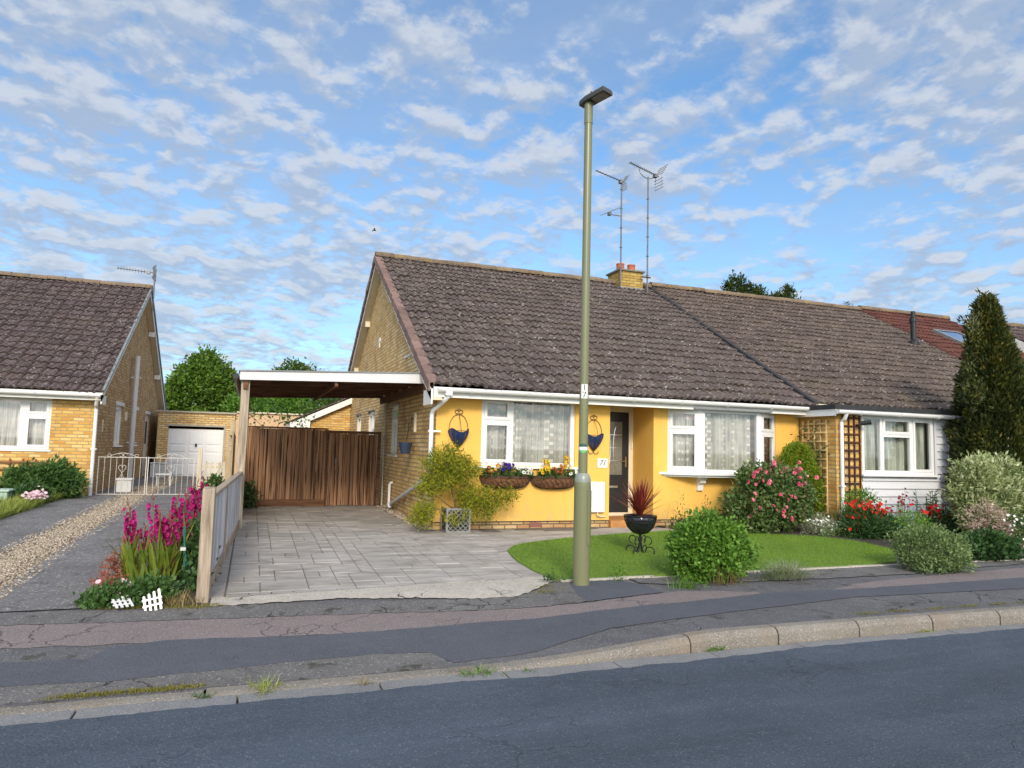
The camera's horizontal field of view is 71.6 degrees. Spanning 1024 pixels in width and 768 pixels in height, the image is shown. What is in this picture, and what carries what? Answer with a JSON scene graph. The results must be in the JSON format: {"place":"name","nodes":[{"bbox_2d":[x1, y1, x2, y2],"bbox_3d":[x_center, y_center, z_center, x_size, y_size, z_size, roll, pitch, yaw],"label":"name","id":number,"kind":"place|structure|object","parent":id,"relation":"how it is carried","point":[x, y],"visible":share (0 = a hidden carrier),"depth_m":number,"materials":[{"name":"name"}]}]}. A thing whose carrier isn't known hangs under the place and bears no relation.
{"place":"outdoors","nodes":[
{"label":"outdoors","id":0,"kind":"place"},
{"bbox_2d":[0,499,58,519],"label":"front garden","id":1,"kind":"object","parent":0,"point":[24,511],"visible":0.15,"depth_m":12.27,"materials":[{"name":"plant"}]},
{"bbox_2d":[0,457,56,494],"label":"peony","id":2,"kind":"object","parent":1,"relation":"on","point":[12,476],"visible":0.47,"depth_m":14.52,"materials":[{"name":"green plant"}]},
{"bbox_2d":[0,486,63,518],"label":"meadow grass","id":3,"kind":"structure","parent":1,"relation":"on","point":[10,506],"depth_m":12.66,"materials":[{"name":"green plant"}]},
{"bbox_2d":[11,474,55,502],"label":"flowering plant","id":4,"kind":"object","parent":1,"relation":"on","point":[30,488],"visible":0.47,"depth_m":13.85,"materials":[{"name":"green plant"}]},
{"bbox_2d":[24,453,93,498],"bbox_3d":[-9.586,2.023,15.010,1.352,1.130,1.081,3,-5,-20],"label":"peony","id":5,"kind":"object","parent":1,"relation":"on","point":[70,480],"visible":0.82,"depth_m":14.87,"materials":[{"name":"green plant"}]},
{"bbox_2d":[0,476,161,553],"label":"driveway track","id":6,"kind":"structure","parent":0,"point":[19,527],"depth_m":11.92,"materials":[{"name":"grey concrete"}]},
{"bbox_2d":[96,453,146,494],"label":"iron gate","id":7,"kind":"structure","parent":6,"relation":"on","point":[122,465],"depth_m":16.18,"materials":[{"name":"white metal"}]},
{"bbox_2d":[116,478,134,491],"bbox_3d":[-9.285,2.419,17.019,0.360,0.330,0.340,3,-5,-20],"label":"planter","id":8,"kind":"object","parent":6,"relation":"on","point":[124,485],"visible":0.81,"depth_m":16.88,"materials":[{"name":"white plastic"}]},
{"bbox_2d":[0,476,183,600],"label":"driveway gravel","id":9,"kind":"structure","parent":0,"point":[67,532],"depth_m":9.70,"materials":[{"name":"beige gravel"}]},
{"bbox_2d":[0,476,208,611],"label":"driveway track","id":10,"kind":"structure","parent":0,"point":[74,568],"depth_m":7.84,"materials":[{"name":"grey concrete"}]},
{"bbox_2d":[146,454,194,494],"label":"iron gate","id":11,"kind":"structure","parent":10,"relation":"on","point":[170,474],"depth_m":16.51,"materials":[{"name":"white metal"}]},
{"bbox_2d":[79,490,202,609],"bbox_3d":[-5.463,2.350,12.282,0.960,0.196,12.900,3,-5,-20],"label":"flower bed","id":12,"kind":"object","parent":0,"point":[192,595],"visible":0.09,"depth_m":7.10,"materials":[{"name":"soil"}]},
{"bbox_2d":[88,548,138,587],"bbox_3d":[-3.905,1.849,7.030,0.494,0.444,0.827,3,-5,-20],"label":"sedum","id":13,"kind":"object","parent":12,"relation":"on","point":[114,567],"visible":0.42,"depth_m":7.10,"materials":[{"name":"red plant"}]},
{"bbox_2d":[72,568,182,609],"bbox_3d":[-3.460,1.851,6.426,0.901,0.345,0.615,3,-5,-20],"label":"cranesbill","id":14,"kind":"object","parent":12,"relation":"on","point":[102,596],"visible":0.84,"depth_m":6.32,"materials":[{"name":"green plant"}]},
{"bbox_2d":[105,498,153,582],"bbox_3d":[-3.839,1.573,7.138,0.428,0.861,0.501,2,-5,-11],"label":"gladiolus","id":15,"kind":"object","parent":12,"relation":"on","point":[132,543],"visible":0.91,"depth_m":7.14,"materials":[{"name":"green plant"}]},
{"bbox_2d":[116,494,196,583],"bbox_3d":[-3.596,1.566,7.224,0.842,0.903,0.668,6,-7,-42],"label":"gladiolus","id":16,"kind":"object","parent":12,"relation":"on","point":[163,563],"visible":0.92,"depth_m":7.15,"materials":[{"name":"green plant"}]},
{"bbox_2d":[128,586,228,608],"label":"dry grass","id":17,"kind":"structure","parent":12,"relation":"on","point":[183,597],"depth_m":6.39,"materials":[{"name":"plant"}]},
{"bbox_2d":[164,487,195,577],"bbox_3d":[-3.577,1.577,7.694,0.554,0.946,0.670,-2,-6,33],"label":"gladiolus","id":18,"kind":"object","parent":12,"relation":"on","point":[179,514],"visible":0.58,"depth_m":7.62,"materials":[{"name":"pink plant"}]},
{"bbox_2d":[175,512,221,593],"bbox_3d":[-3.266,1.748,7.418,0.479,0.739,1.614,3,-5,-20],"label":"ivy","id":19,"kind":"object","parent":12,"relation":"on","point":[189,578],"visible":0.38,"depth_m":7.19,"materials":[{"name":"green plant"}]},
{"bbox_2d":[178,471,229,534],"bbox_3d":[-3.737,1.567,8.505,0.603,1.057,0.596,5,-6,-37],"label":"gladiolus","id":20,"kind":"object","parent":12,"relation":"on","point":[194,506],"visible":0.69,"depth_m":8.44,"materials":[{"name":"pink plant"}]},
{"bbox_2d":[0,628,1023,767],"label":"road","id":21,"kind":"structure","parent":0,"point":[950,701],"depth_m":4.21,"materials":[{"name":"grey asphalt"}]},
{"bbox_2d":[0,563,1023,706],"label":"pavement","id":22,"kind":"structure","parent":0,"point":[842,608],"depth_m":6.77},
{"bbox_2d":[0,659,88,686],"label":"pavement trench patch","id":23,"kind":"object","parent":22,"relation":"on","point":[39,672],"visible":1,"depth_m":4.74,"materials":[{"name":"grey asphalt"}]},
{"bbox_2d":[0,653,450,704],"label":"pavement rough edge","id":24,"kind":"object","parent":22,"relation":"on","point":[338,667],"visible":1,"depth_m":4.86,"materials":[{"name":"grey asphalt"}]},
{"bbox_2d":[32,682,226,701],"bbox_3d":[-2.404,1.941,4.514,1.109,0.026,0.171,3,-5,-20],"label":"moss","id":25,"kind":"object","parent":24,"relation":"on","point":[97,693],"visible":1,"depth_m":4.49,"materials":[{"name":"green plant"}]},
{"bbox_2d":[0,584,593,625],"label":"pavement rough edge","id":26,"kind":"object","parent":22,"relation":"on","point":[568,594],"visible":0.99,"depth_m":6.38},
{"bbox_2d":[142,589,162,610],"bbox_3d":[-3.136,1.891,6.194,0.172,0.197,0.069,3,-5,-20],"label":"mini fence","id":27,"kind":"object","parent":26,"relation":"on","point":[149,599],"visible":0.98,"depth_m":6.19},
{"bbox_2d":[90,603,226,609],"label":"moss","id":28,"kind":"object","parent":26,"relation":"on","point":[176,606],"visible":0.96,"depth_m":6.28,"materials":[{"name":"plant"}]},
{"bbox_2d":[0,591,760,648],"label":"pavement chip strip","id":29,"kind":"object","parent":22,"relation":"on","point":[46,635],"visible":1,"depth_m":5.93,"materials":[{"name":"stone"}]},
{"bbox_2d":[210,577,554,605],"bbox_3d":[-1.090,2.090,7.140,3.580,0.032,0.847,3,-5,-20],"label":"concrete strip","id":30,"kind":"object","parent":22,"relation":"on","point":[511,587],"visible":0.98,"depth_m":7.13,"materials":[{"name":"grey concrete"}]},
{"bbox_2d":[74,577,1023,682],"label":"pavement trench patch","id":31,"kind":"object","parent":22,"relation":"on","point":[469,641],"visible":1,"depth_m":5.69,"materials":[{"name":"grey asphalt"}]},
{"bbox_2d":[570,580,661,599],"bbox_3d":[1.055,2.187,7.568,0.950,0.020,0.876,3,-5,-20],"label":"pavement trench patch","id":32,"kind":"object","parent":22,"relation":"on","point":[600,589],"visible":0.95,"depth_m":7.52,"materials":[{"name":"grey asphalt"}]},
{"bbox_2d":[572,86,612,585],"bbox_3d":[0.885,-0.549,7.953,0.186,5.716,0.396,6,-7,-44],"label":"street lamp","id":33,"kind":"object","parent":32,"relation":"on","point":[582,508],"visible":0.98,"depth_m":7.92,"materials":[{"name":"metal"}]},
{"bbox_2d":[587,490,591,544],"bbox_3d":[0.848,1.467,7.783,0.020,0.590,0.086,-2,-6,35],"label":"access door","id":34,"kind":"structure","parent":33,"relation":"in","point":[589,493],"depth_m":7.77,"materials":[{"name":"green paint"}]},
{"bbox_2d":[664,572,714,589],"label":"grass tuft","id":35,"kind":"object","parent":22,"relation":"on","point":[691,586],"visible":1,"depth_m":7.77,"materials":[{"name":"green plant"}]},
{"bbox_2d":[560,559,1023,581],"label":"lawn edging","id":36,"kind":"object","parent":22,"relation":"on","point":[653,576],"visible":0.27,"depth_m":8.83,"materials":[{"name":"concrete"}]},
{"bbox_2d":[832,568,1023,589],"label":"pavement chip strip","id":37,"kind":"object","parent":22,"relation":"on","point":[991,574],"visible":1,"depth_m":8.81,"materials":[{"name":"stone"}]},
{"bbox_2d":[0,0,1023,398],"label":"sky","id":38,"kind":"structure","parent":0,"point":[251,153],"materials":[{"name":"blue"}]},
{"bbox_2d":[209,505,979,600],"bbox_3d":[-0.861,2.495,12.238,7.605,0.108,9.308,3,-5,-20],"label":"stamped paving","id":39,"kind":"structure","parent":0,"point":[378,549],"depth_m":9.25,"materials":[{"name":"concrete"}]},
{"bbox_2d":[243,480,262,508],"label":"dark plant","id":40,"kind":"object","parent":39,"relation":"on","point":[248,490],"visible":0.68,"depth_m":14.44,"materials":[{"name":"green plant"}]},
{"bbox_2d":[245,426,380,506],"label":"wooden gate","id":41,"kind":"structure","parent":39,"relation":"on","point":[295,466],"depth_m":15.36,"materials":[{"name":"wood"}]},
{"bbox_2d":[233,370,425,528],"bbox_3d":[-3.712,1.251,13.697,3.150,2.725,4.615,3,-5,-20],"label":"carport","id":42,"kind":"object","parent":39,"relation":"on","point":[317,385],"visible":0.81,"depth_m":12.07,"materials":[{"name":"white paint"}]},
{"bbox_2d":[440,506,470,532],"bbox_3d":[-0.907,2.175,11.399,0.400,0.384,0.360,3,-5,-20],"label":"lattice planter","id":43,"kind":"object","parent":39,"relation":"on","point":[462,527],"visible":0.87,"depth_m":11.25,"materials":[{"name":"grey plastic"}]},
{"bbox_2d":[401,439,522,530],"bbox_3d":[-0.762,1.617,11.438,2.055,1.467,0.783,3,-5,-20],"label":"golden shrub","id":44,"kind":"object","parent":43,"relation":"in","point":[444,472],"visible":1,"depth_m":11.29,"materials":[{"name":"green plant"}]},
{"bbox_2d":[507,530,895,580],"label":"lawn","id":45,"kind":"structure","parent":0,"point":[547,568],"depth_m":9.79,"materials":[{"name":"green plant"}]},
{"bbox_2d":[624,513,656,553],"bbox_3d":[1.786,2.103,9.880,0.465,0.561,0.464,3,-5,-20],"label":"planter stand","id":46,"kind":"object","parent":45,"relation":"on","point":[639,525],"visible":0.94,"depth_m":9.77,"materials":[{"name":"metal"}]},
{"bbox_2d":[608,474,675,521],"bbox_3d":[1.778,1.580,9.956,1.091,0.633,1.023,3,-5,-20],"label":"cordyline","id":47,"kind":"object","parent":46,"relation":"in","point":[638,505],"visible":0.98,"depth_m":9.85,"materials":[{"name":"red plant"}]},
{"bbox_2d":[629,558,1023,584],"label":"flower bed","id":48,"kind":"object","parent":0,"point":[859,571],"visible":0.56,"depth_m":8.98,"materials":[{"name":"brown soil"}]},
{"bbox_2d":[659,501,763,585],"bbox_3d":[2.326,1.877,8.314,1.263,1.003,0.950,3,-5,-20],"label":"green bush","id":49,"kind":"object","parent":48,"relation":"on","point":[722,550],"visible":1,"depth_m":8.13,"materials":[{"name":"green plant"}]},
{"bbox_2d":[747,559,821,581],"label":"lavender","id":50,"kind":"object","parent":48,"relation":"on","point":[782,571],"visible":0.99,"depth_m":8.38,"materials":[{"name":"green plant"}]},
{"bbox_2d":[884,521,979,574],"bbox_3d":[5.599,2.168,9.465,1.235,0.679,0.902,3,-5,-20],"label":"grey green shrub","id":51,"kind":"object","parent":48,"relation":"on","point":[923,559],"visible":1,"depth_m":9.25,"materials":[{"name":"green plant"}]},
{"bbox_2d":[946,526,1023,561],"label":"geranium","id":52,"kind":"object","parent":48,"relation":"on","point":[994,545],"visible":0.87,"depth_m":10.32,"materials":[{"name":"green plant"}]},
{"bbox_2d":[656,524,1023,561],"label":"flower bed","id":53,"kind":"object","parent":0,"point":[880,542],"visible":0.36,"depth_m":12.28,"materials":[{"name":"soil"}]},
{"bbox_2d":[715,455,820,533],"bbox_3d":[4.589,2.002,12.740,1.990,1.442,1.203,3,-5,-20],"label":"rose bush","id":54,"kind":"object","parent":53,"relation":"on","point":[779,486],"visible":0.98,"depth_m":12.46,"materials":[{"name":"green plant"}]},
{"bbox_2d":[778,438,826,526],"bbox_3d":[5.596,1.904,13.637,1.156,1.733,0.642,3,-5,-20],"label":"dwarf conifer","id":55,"kind":"object","parent":53,"relation":"on","point":[789,451],"visible":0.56,"depth_m":13.50,"materials":[{"name":"green plant"}]},
{"bbox_2d":[800,511,838,535],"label":"white cushion plant","id":56,"kind":"object","parent":53,"relation":"on","point":[828,522],"visible":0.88,"depth_m":12.49,"materials":[{"name":"white plant"}]},
{"bbox_2d":[836,485,886,532],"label":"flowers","id":57,"kind":"object","parent":53,"relation":"on","point":[864,494],"visible":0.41,"depth_m":12.57,"materials":[{"name":"green plant"}]},
{"bbox_2d":[832,499,908,539],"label":"red flowers","id":58,"kind":"object","parent":53,"relation":"on","point":[876,522],"visible":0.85,"depth_m":12.17,"materials":[{"name":"green plant"}]},
{"bbox_2d":[889,507,936,548],"bbox_3d":[6.204,2.242,10.951,0.776,0.683,0.562,3,-5,-20],"label":"spurge","id":59,"kind":"object","parent":53,"relation":"on","point":[912,520],"visible":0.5,"depth_m":10.94,"materials":[{"name":"green plant"}]},
{"bbox_2d":[895,489,948,526],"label":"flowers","id":60,"kind":"object","parent":53,"relation":"on","point":[934,498],"visible":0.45,"depth_m":13.03,"materials":[{"name":"red plant"}]},
{"bbox_2d":[909,503,970,539],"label":"red flowers","id":61,"kind":"object","parent":53,"relation":"on","point":[948,522],"visible":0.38,"depth_m":12.35,"materials":[{"name":"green plant"}]},
{"bbox_2d":[935,448,1023,534],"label":"variegated shrub","id":62,"kind":"object","parent":53,"relation":"on","point":[976,478],"visible":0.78,"depth_m":11.87,"materials":[{"name":"green plant"}]},
{"bbox_2d":[941,287,1023,536],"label":"conifer","id":63,"kind":"object","parent":53,"relation":"on","point":[988,392],"visible":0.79,"depth_m":13.70,"materials":[{"name":"green plant"}]},
{"bbox_2d":[958,497,1014,536],"bbox_3d":[7.657,2.272,11.384,0.977,0.942,0.699,3,-5,-20],"label":"dried shrub","id":64,"kind":"object","parent":53,"relation":"on","point":[1001,523],"visible":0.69,"depth_m":11.35,"materials":[{"name":"beige plant"}]},
{"bbox_2d":[994,504,1023,552],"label":"daisy bush","id":65,"kind":"object","parent":53,"relation":"on","point":[1017,533],"visible":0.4,"depth_m":11.31,"materials":[{"name":"white plant"}]},
{"bbox_3d":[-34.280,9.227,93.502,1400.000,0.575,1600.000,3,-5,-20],"label":"ground","id":66,"kind":"structure","parent":0,"visible":0},
{"bbox_2d":[0,271,166,495],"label":"bungalow","id":67,"kind":"object","parent":66,"relation":"on","point":[81,379],"visible":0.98,"depth_m":17.83,"materials":[{"name":"brown tile"}]},
{"bbox_2d":[0,397,52,451],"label":"window","id":68,"kind":"structure","parent":67,"relation":"in","point":[25,423],"depth_m":15.56,"materials":[{"name":"white plastic"}]},
{"bbox_2d":[113,405,122,446],"bbox_3d":[-10.440,1.117,18.784,0.154,1.089,1.100,3,-5,-20],"label":"window","id":69,"kind":"structure","parent":67,"relation":"in","point":[118,408],"depth_m":18.85,"materials":[{"name":"white plastic"}]},
{"bbox_2d":[155,410,236,477],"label":"garage","id":70,"kind":"structure","parent":66,"relation":"on","point":[188,434],"depth_m":24.67,"materials":[{"name":"brick"}]},
{"bbox_2d":[166,428,223,476],"bbox_3d":[-11.030,2.396,24.706,1.770,1.640,0.110,3,-5,-20],"label":"garage door","id":71,"kind":"structure","parent":70,"relation":"in","point":[183,442],"depth_m":24.67,"materials":[{"name":"grey paint"}]},
{"bbox_2d":[164,343,240,411],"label":"tree","id":72,"kind":"object","parent":66,"relation":"on","point":[206,383],"visible":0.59,"depth_m":40.42,"materials":[{"name":"green plant"}]},
{"bbox_2d":[196,448,225,489],"bbox_3d":[-7.809,2.261,18.532,0.760,1.170,0.100,3,-5,-20],"label":"picket fence","id":73,"kind":"object","parent":66,"relation":"on","point":[199,463],"visible":0.59,"depth_m":18.44,"materials":[{"name":"beige paint"}]},
{"bbox_2d":[196,471,242,602],"bbox_3d":[-3.539,1.709,8.777,0.110,1.143,4.755,3,-5,-17],"label":"fence","id":74,"kind":"object","parent":66,"relation":"on","point":[219,509],"visible":0.95,"depth_m":7.20,"materials":[{"name":"paint"}]},
{"bbox_2d":[225,420,235,479],"bbox_3d":[-6.947,1.830,17.574,0.125,1.900,13.354,3,-5,-21],"label":"fence","id":75,"kind":"object","parent":66,"relation":"on","point":[230,453],"visible":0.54,"depth_m":13.45,"materials":[{"name":"beige wood"}]},
{"bbox_2d":[213,390,320,413],"bbox_3d":[-12.127,2.298,35.903,5.752,4.452,3.029,3,-5,-20],"label":"tree","id":76,"kind":"object","parent":66,"relation":"on","point":[290,404],"visible":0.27,"depth_m":35.50,"materials":[{"name":"green plant"}]},
{"bbox_2d":[234,411,307,473],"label":"outbuilding","id":77,"kind":"structure","parent":66,"relation":"on","point":[263,420],"depth_m":25.46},
{"bbox_2d":[235,398,314,427],"bbox_3d":[-5.836,1.513,17.461,1.924,2.390,0.976,3,-5,-20],"label":"climbing rose","id":78,"kind":"object","parent":66,"relation":"on","point":[283,418],"visible":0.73,"depth_m":17.55,"materials":[{"name":"green plant"}]},
{"bbox_2d":[249,356,340,412],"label":"tree","id":79,"kind":"object","parent":66,"relation":"on","point":[292,365],"visible":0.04,"depth_m":41.80,"materials":[{"name":"green plant"}]},
{"bbox_2d":[297,398,340,414],"bbox_3d":[-8.859,2.173,35.084,3.524,4.684,2.416,3,-5,-20],"label":"tree","id":80,"kind":"object","parent":66,"relation":"on","point":[326,401],"visible":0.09,"depth_m":34.66,"materials":[{"name":"green plant"}]},
{"bbox_2d":[0,606,1023,715],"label":"kerb","id":81,"kind":"structure","parent":66,"relation":"on","point":[739,637],"depth_m":5.84,"materials":[{"name":"concrete"}]},
{"bbox_2d":[239,670,296,699],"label":"weed","id":82,"kind":"object","parent":81,"relation":"on","point":[260,689],"visible":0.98,"depth_m":4.66,"materials":[{"name":"green plant"}]},
{"bbox_2d":[0,623,1023,725],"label":"gutter channel","id":83,"kind":"object","parent":66,"relation":"on","point":[81,713],"visible":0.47,"depth_m":4.91,"materials":[{"name":"concrete"}]},
{"bbox_2d":[283,251,816,529],"bbox_3d":[-1.104,-0.148,20.014,9.440,6.690,16.177,3,-5,-20],"label":"bungalow","id":84,"kind":"object","parent":66,"relation":"on","point":[694,412],"visible":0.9,"depth_m":13.70,"materials":[{"name":"brown tile"}]},
{"bbox_2d":[387,405,397,456],"bbox_3d":[-2.511,1.007,15.252,0.144,1.099,0.900,3,-5,-20],"label":"window","id":85,"kind":"structure","parent":84,"relation":"in","point":[395,408],"depth_m":15.41,"materials":[{"name":"white plastic"}]},
{"bbox_2d":[448,409,468,450],"bbox_3d":[-0.865,0.760,11.788,0.368,0.705,0.183,3,-5,-20],"label":"hanging basket","id":86,"kind":"object","parent":84,"relation":"attached to","point":[457,436],"visible":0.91,"depth_m":11.77,"materials":[{"name":"blue metal"}]},
{"bbox_2d":[479,475,530,488],"bbox_3d":[-0.091,1.659,11.992,0.928,0.241,0.221,3,-5,-20],"label":"trough basket","id":87,"kind":"object","parent":84,"relation":"attached to","point":[518,482],"visible":0.91,"depth_m":11.92,"materials":[{"name":"wicker"}]},
{"bbox_2d":[477,399,577,468],"bbox_3d":[0.272,0.869,12.397,1.850,1.204,0.296,3,-5,-20],"label":"window","id":88,"kind":"structure","parent":84,"relation":"in","point":[524,434],"depth_m":12.50,"materials":[{"name":"white plastic"}]},
{"bbox_2d":[530,475,573,488],"bbox_3d":[0.754,1.708,12.298,0.908,0.241,0.223,3,-5,-20],"label":"trough basket","id":89,"kind":"object","parent":84,"relation":"attached to","point":[551,482],"visible":0.87,"depth_m":12.21,"materials":[{"name":"wicker"}]},
{"bbox_2d":[588,415,603,453],"bbox_3d":[1.493,0.896,12.639,0.368,0.705,0.183,3,-5,-20],"label":"hanging basket","id":90,"kind":"object","parent":84,"relation":"attached to","point":[594,442],"visible":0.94,"depth_m":12.61,"materials":[{"name":"blue metal"}]},
{"bbox_2d":[591,482,605,516],"bbox_3d":[1.488,2.052,12.617,0.411,0.622,0.078,3,-5,-20],"label":"meter box","id":91,"kind":"object","parent":84,"relation":"attached to","point":[598,498],"visible":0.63,"depth_m":12.60,"materials":[{"name":"white plastic"}]},
{"bbox_2d":[591,493,603,509],"bbox_3d":[1.484,2.083,12.575,0.320,0.310,0.008,3,-5,-20],"label":"door","id":92,"kind":"structure","parent":91,"relation":"in","point":[597,502],"depth_m":12.58,"materials":[{"name":"white plastic"}]},
{"bbox_2d":[595,170,628,284],"bbox_3d":[2.752,-4.301,19.438,1.034,3.130,0.342,4,-6,-28],"label":"aerial","id":93,"kind":"object","parent":84,"relation":"attached to","point":[621,182],"visible":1,"depth_m":19.62,"materials":[{"name":"metal"}]},
{"bbox_2d":[609,412,628,511],"bbox_3d":[1.907,1.499,13.673,0.765,1.930,0.109,3,-5,-20],"label":"door","id":94,"kind":"structure","parent":84,"relation":"in","point":[619,421],"depth_m":13.74,"materials":[{"name":"brown glass"}]},
{"bbox_2d":[629,162,666,291],"bbox_3d":[3.754,-4.390,19.938,1.181,3.748,0.416,3,-5,-20],"label":"aerial","id":95,"kind":"object","parent":84,"relation":"on","point":[655,176],"visible":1,"depth_m":20.00,"materials":[{"name":"metal"}]},
{"bbox_2d":[667,408,699,472],"bbox_3d":[3.200,1.056,13.298,0.599,1.188,0.168,1,-5,8],"label":"window","id":96,"kind":"structure","parent":84,"relation":"in","point":[680,428],"depth_m":13.28,"materials":[{"name":"white plastic"}]},
{"bbox_2d":[692,410,760,472],"bbox_3d":[4.032,1.114,13.710,1.490,1.280,0.614,3,-5,-20],"label":"window","id":97,"kind":"structure","parent":84,"relation":"in","point":[724,436],"depth_m":13.52,"materials":[{"name":"white plastic"}]},
{"bbox_2d":[750,413,774,470],"bbox_3d":[4.795,1.168,14.094,0.735,1.280,0.628,7,-7,-46],"label":"window","id":98,"kind":"structure","parent":84,"relation":"in","point":[767,419],"depth_m":14.00,"materials":[{"name":"white plastic"}]},
{"bbox_2d":[720,269,767,295],"bbox_3d":[12.174,-0.447,37.074,2.798,11.372,2.663,0,-5,15],"label":"pine tree","id":99,"kind":"object","parent":66,"relation":"on","point":[737,285],"visible":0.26,"depth_m":37.10,"materials":[{"name":"green plant"}]},
{"bbox_2d":[763,281,801,298],"bbox_3d":[14.333,-0.134,37.867,2.932,11.016,2.181,1,-5,3],"label":"pine tree","id":100,"kind":"object","parent":66,"relation":"on","point":[787,290],"visible":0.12,"depth_m":38.11,"materials":[{"name":"green plant"}]},
{"bbox_2d":[648,282,1010,526],"bbox_3d":[7.515,0.359,20.994,8.010,6.268,13.647,3,-5,-20],"label":"bungalow","id":101,"kind":"object","parent":66,"relation":"on","point":[895,386],"visible":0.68,"depth_m":16.08,"materials":[{"name":"brown tile"}]},
{"bbox_2d":[802,420,827,514],"bbox_3d":[5.901,1.616,13.847,0.033,1.810,0.650,3,-5,-20],"label":"trellis","id":102,"kind":"object","parent":101,"relation":"attached to","point":[819,441],"visible":0.56,"depth_m":13.70,"materials":[{"name":"brown wood"}]},
{"bbox_2d":[842,415,861,518],"bbox_3d":[6.458,1.651,13.465,0.428,2.100,0.032,3,-5,-20],"label":"trellis","id":103,"kind":"object","parent":101,"relation":"attached to","point":[854,450],"visible":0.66,"depth_m":13.49,"materials":[{"name":"brown wood"}]},
{"bbox_2d":[861,415,939,476],"bbox_3d":[7.497,1.224,14.180,1.960,1.230,0.700,3,-5,-20],"label":"window","id":104,"kind":"structure","parent":101,"relation":"in","point":[891,446],"depth_m":14.05,"materials":[{"name":"white plastic"}]},
{"bbox_2d":[848,305,1023,409],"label":"bungalow","id":105,"kind":"object","parent":66,"relation":"on","point":[943,333],"visible":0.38,"depth_m":22.36,"materials":[{"name":"red tile"}]},
{"bbox_2d":[932,329,965,344],"bbox_3d":[13.609,-1.362,21.583,1.050,0.694,1.067,3,-5,-20],"label":"roof window","id":106,"kind":"structure","parent":105,"relation":"in","point":[956,336],"depth_m":21.65,"materials":[{"name":"blue glass"}]},
{"bbox_2d":[1006,323,1023,352],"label":"bungalow","id":107,"kind":"object","parent":66,"relation":"on","point":[1016,329],"visible":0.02,"depth_m":24.18,"materials":[{"name":"tile"}]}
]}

